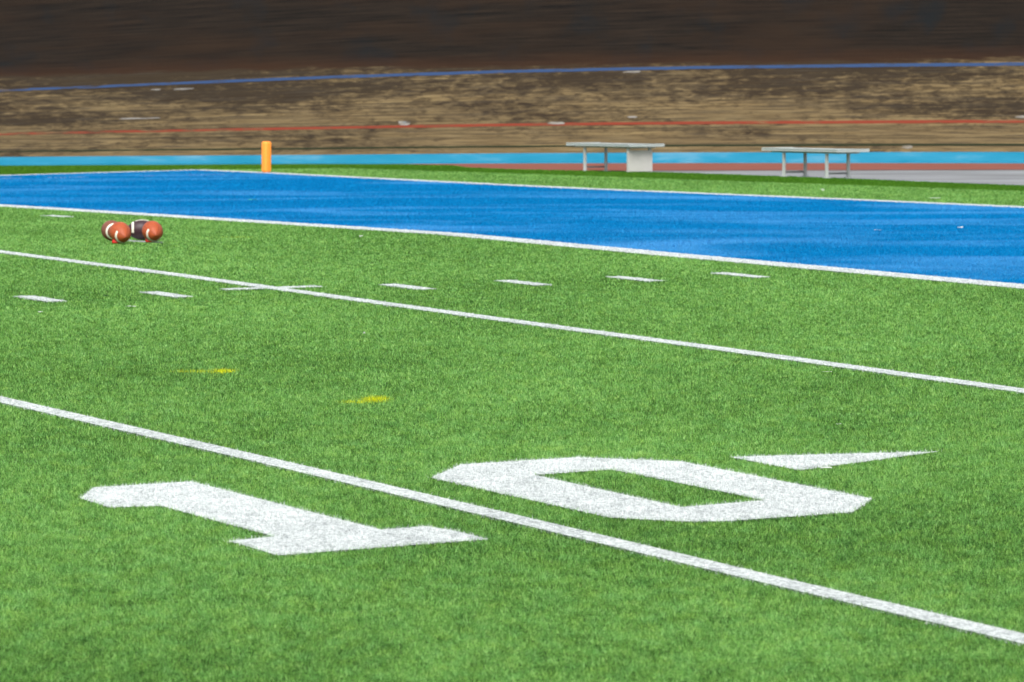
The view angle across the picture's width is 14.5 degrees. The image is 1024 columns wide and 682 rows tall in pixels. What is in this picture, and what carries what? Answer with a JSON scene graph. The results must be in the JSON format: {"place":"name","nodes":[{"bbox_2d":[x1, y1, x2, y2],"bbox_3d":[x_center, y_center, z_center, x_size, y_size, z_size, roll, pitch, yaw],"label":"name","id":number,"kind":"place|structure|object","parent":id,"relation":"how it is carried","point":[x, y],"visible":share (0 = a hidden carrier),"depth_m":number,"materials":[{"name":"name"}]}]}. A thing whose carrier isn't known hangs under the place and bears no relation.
{"place":"outdoors","nodes":[
{"label":"outdoors","id":0,"kind":"place"},
{"bbox_2d":[0,169,1023,681],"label":"turf","id":1,"kind":"structure","parent":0,"point":[496,577],"depth_m":14.82,"materials":[{"name":"green plant"}]},
{"bbox_2d":[15,295,65,302],"bbox_3d":[-3.085,-0.278,26.247,0.179,0.028,0.645,-2,4,-29],"label":"hash mark","id":2,"kind":"object","parent":1,"relation":"on","point":[44,299],"visible":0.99,"depth_m":26.24,"materials":[{"name":"white paint"}]},
{"bbox_2d":[41,215,72,216],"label":"hash mark","id":3,"kind":"object","parent":1,"relation":"on","point":[57,215],"visible":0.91,"depth_m":40.00,"materials":[{"name":"white paint"}]},
{"bbox_2d":[101,220,116,240],"bbox_3d":[-3.348,-0.925,33.559,0.171,0.171,0.280,-7,11,-19],"label":"football","id":4,"kind":"object","parent":1,"relation":"on","point":[105,228],"visible":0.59,"depth_m":33.49,"materials":[{"name":"brown leather"}]},
{"bbox_2d":[128,219,147,239],"bbox_3d":[-3.097,-0.933,33.588,0.209,0.173,0.214,3,5,40],"label":"football","id":5,"kind":"object","parent":1,"relation":"on","point":[136,226],"visible":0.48,"depth_m":33.52,"materials":[{"name":"leather"}]},
{"bbox_2d":[142,221,162,241],"bbox_3d":[-2.979,-0.909,33.249,0.209,0.173,0.209,2,4,27],"label":"football","id":6,"kind":"object","parent":1,"relation":"on","point":[152,231],"visible":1,"depth_m":33.17,"materials":[{"name":"brown leather"}]},
{"bbox_2d":[140,291,194,298],"bbox_3d":[-2.296,-0.312,26.682,0.167,0.029,0.634,-2,4,-29],"label":"hash mark","id":7,"kind":"object","parent":1,"relation":"on","point":[168,294],"visible":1,"depth_m":26.65,"materials":[{"name":"white paint"}]},
{"bbox_2d":[222,287,265,290],"bbox_3d":[-1.821,-0.357,27.273,0.310,0.022,0.172,-2,4,-29],"label":"tick mark","id":8,"kind":"object","parent":1,"relation":"on","point":[248,288],"visible":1,"depth_m":27.28,"materials":[{"name":"white paint"}]},
{"bbox_2d":[78,479,485,554],"bbox_3d":[-0.944,0.637,14.884,0.893,0.062,2.151,-2,4,-29],"label":"field number","id":9,"kind":"object","parent":1,"relation":"on","point":[292,530],"visible":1,"depth_m":14.67,"materials":[{"name":"white paint"}]},
{"bbox_2d":[281,285,322,288],"bbox_3d":[-1.448,-0.373,27.473,0.311,0.023,0.192,-2,4,-29],"label":"tick mark","id":10,"kind":"object","parent":1,"relation":"on","point":[294,286],"visible":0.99,"depth_m":27.49,"materials":[{"name":"white paint"}]},
{"bbox_2d":[378,283,434,289],"bbox_3d":[-0.711,-0.373,27.471,0.175,0.028,0.654,-2,4,-29],"label":"hash mark","id":11,"kind":"object","parent":1,"relation":"on","point":[407,286],"visible":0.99,"depth_m":27.48,"materials":[{"name":"white paint"}]},
{"bbox_2d":[0,170,1023,283],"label":"end zone","id":12,"kind":"object","parent":1,"relation":"on","point":[985,243],"visible":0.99,"depth_m":40.14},
{"bbox_2d":[0,169,190,175],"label":"side line","id":13,"kind":"object","parent":12,"relation":"on","point":[92,172],"visible":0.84,"depth_m":60.35,"materials":[{"name":"white paint"}]},
{"bbox_2d":[0,174,227,178],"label":"worn line","id":14,"kind":"object","parent":12,"relation":"on","point":[83,177],"visible":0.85,"depth_m":57.17,"materials":[{"name":"white paint"}]},
{"bbox_2d":[0,396,1023,645],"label":"yard line","id":15,"kind":"object","parent":1,"relation":"on","point":[902,610],"visible":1,"depth_m":14.35,"materials":[{"name":"white paint"}]},
{"bbox_2d":[0,164,1023,190],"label":"turf border","id":16,"kind":"object","parent":1,"relation":"on","point":[23,169],"visible":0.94,"depth_m":60.35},
{"bbox_2d":[0,250,1023,392],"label":"yard line","id":17,"kind":"object","parent":1,"relation":"on","point":[770,355],"visible":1,"depth_m":23.67,"materials":[{"name":"white paint"}]},
{"bbox_2d":[0,204,1023,288],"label":"goal line","id":18,"kind":"object","parent":1,"relation":"on","point":[980,282],"visible":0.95,"depth_m":32.26,"materials":[{"name":"white paint"}]},
{"bbox_2d":[494,279,551,286],"bbox_3d":[0.085,-0.407,27.912,0.190,0.029,0.623,-2,4,-29],"label":"hash mark","id":19,"kind":"object","parent":1,"relation":"on","point":[515,281],"visible":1,"depth_m":27.91,"materials":[{"name":"white paint"}]},
{"bbox_2d":[193,169,1023,207],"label":"end line","id":20,"kind":"object","parent":1,"relation":"on","point":[966,204],"visible":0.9,"depth_m":50.48,"materials":[{"name":"white paint"}]},
{"bbox_2d":[261,141,270,171],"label":"pylon","id":21,"kind":"object","parent":20,"relation":"on","point":[266,157],"visible":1,"depth_m":60.33,"materials":[{"name":"plastic"}]},
{"bbox_2d":[606,275,662,281],"bbox_3d":[0.866,-0.442,28.352,0.178,0.029,0.625,-2,4,-29],"label":"hash mark","id":22,"kind":"object","parent":1,"relation":"on","point":[634,278],"visible":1,"depth_m":28.36,"materials":[{"name":"white paint"}]},
{"bbox_2d":[431,454,871,522],"bbox_3d":[0.519,0.569,15.750,1.244,0.062,2.133,-2,4,-29],"label":"field number","id":23,"kind":"object","parent":1,"relation":"on","point":[522,479],"visible":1,"depth_m":15.65,"materials":[{"name":"white paint"}]},
{"bbox_2d":[711,272,767,277],"bbox_3d":[1.632,-0.476,28.792,0.174,0.029,0.662,-2,4,-29],"label":"hash mark","id":24,"kind":"object","parent":1,"relation":"on","point":[737,274],"visible":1,"depth_m":28.82,"materials":[{"name":"white paint"}]},
{"bbox_2d":[732,450,941,470],"bbox_3d":[1.438,0.486,16.801,0.944,0.031,0.572,-2,4,-29],"label":"field arrow","id":25,"kind":"object","parent":1,"relation":"on","point":[807,461],"visible":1,"depth_m":16.75,"materials":[{"name":"white paint"}]},
{"bbox_2d":[419,163,1023,170],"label":"running lane","id":26,"kind":"structure","parent":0,"point":[799,166],"depth_m":65.15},
{"bbox_2d":[615,170,1023,184],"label":"pavement","id":27,"kind":"structure","parent":0,"point":[1008,177],"depth_m":59.72,"materials":[{"name":"concrete"}]},
{"bbox_2d":[566,142,663,171],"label":"bench","id":28,"kind":"object","parent":27,"relation":"on","point":[639,160],"visible":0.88,"depth_m":60.58,"materials":[{"name":"metal"}]},
{"bbox_2d":[762,147,868,177],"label":"bench","id":29,"kind":"object","parent":27,"relation":"on","point":[805,151],"visible":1,"depth_m":56.78,"materials":[{"name":"metal"}]},
{"bbox_3d":[-3.265,-0.821,33.044,0.060,0.030,0.060,-2,4,-29],"label":"kicking tee","id":30,"kind":"object","parent":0,"visible":0},
{"bbox_2d":[110,222,130,242],"bbox_3d":[-3.227,-0.895,33.060,0.207,0.175,0.209,1,4,20],"label":"football","id":31,"kind":"object","parent":30,"relation":"on","point":[120,232],"visible":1,"depth_m":32.98,"materials":[{"name":"brown leather"}]}
]}

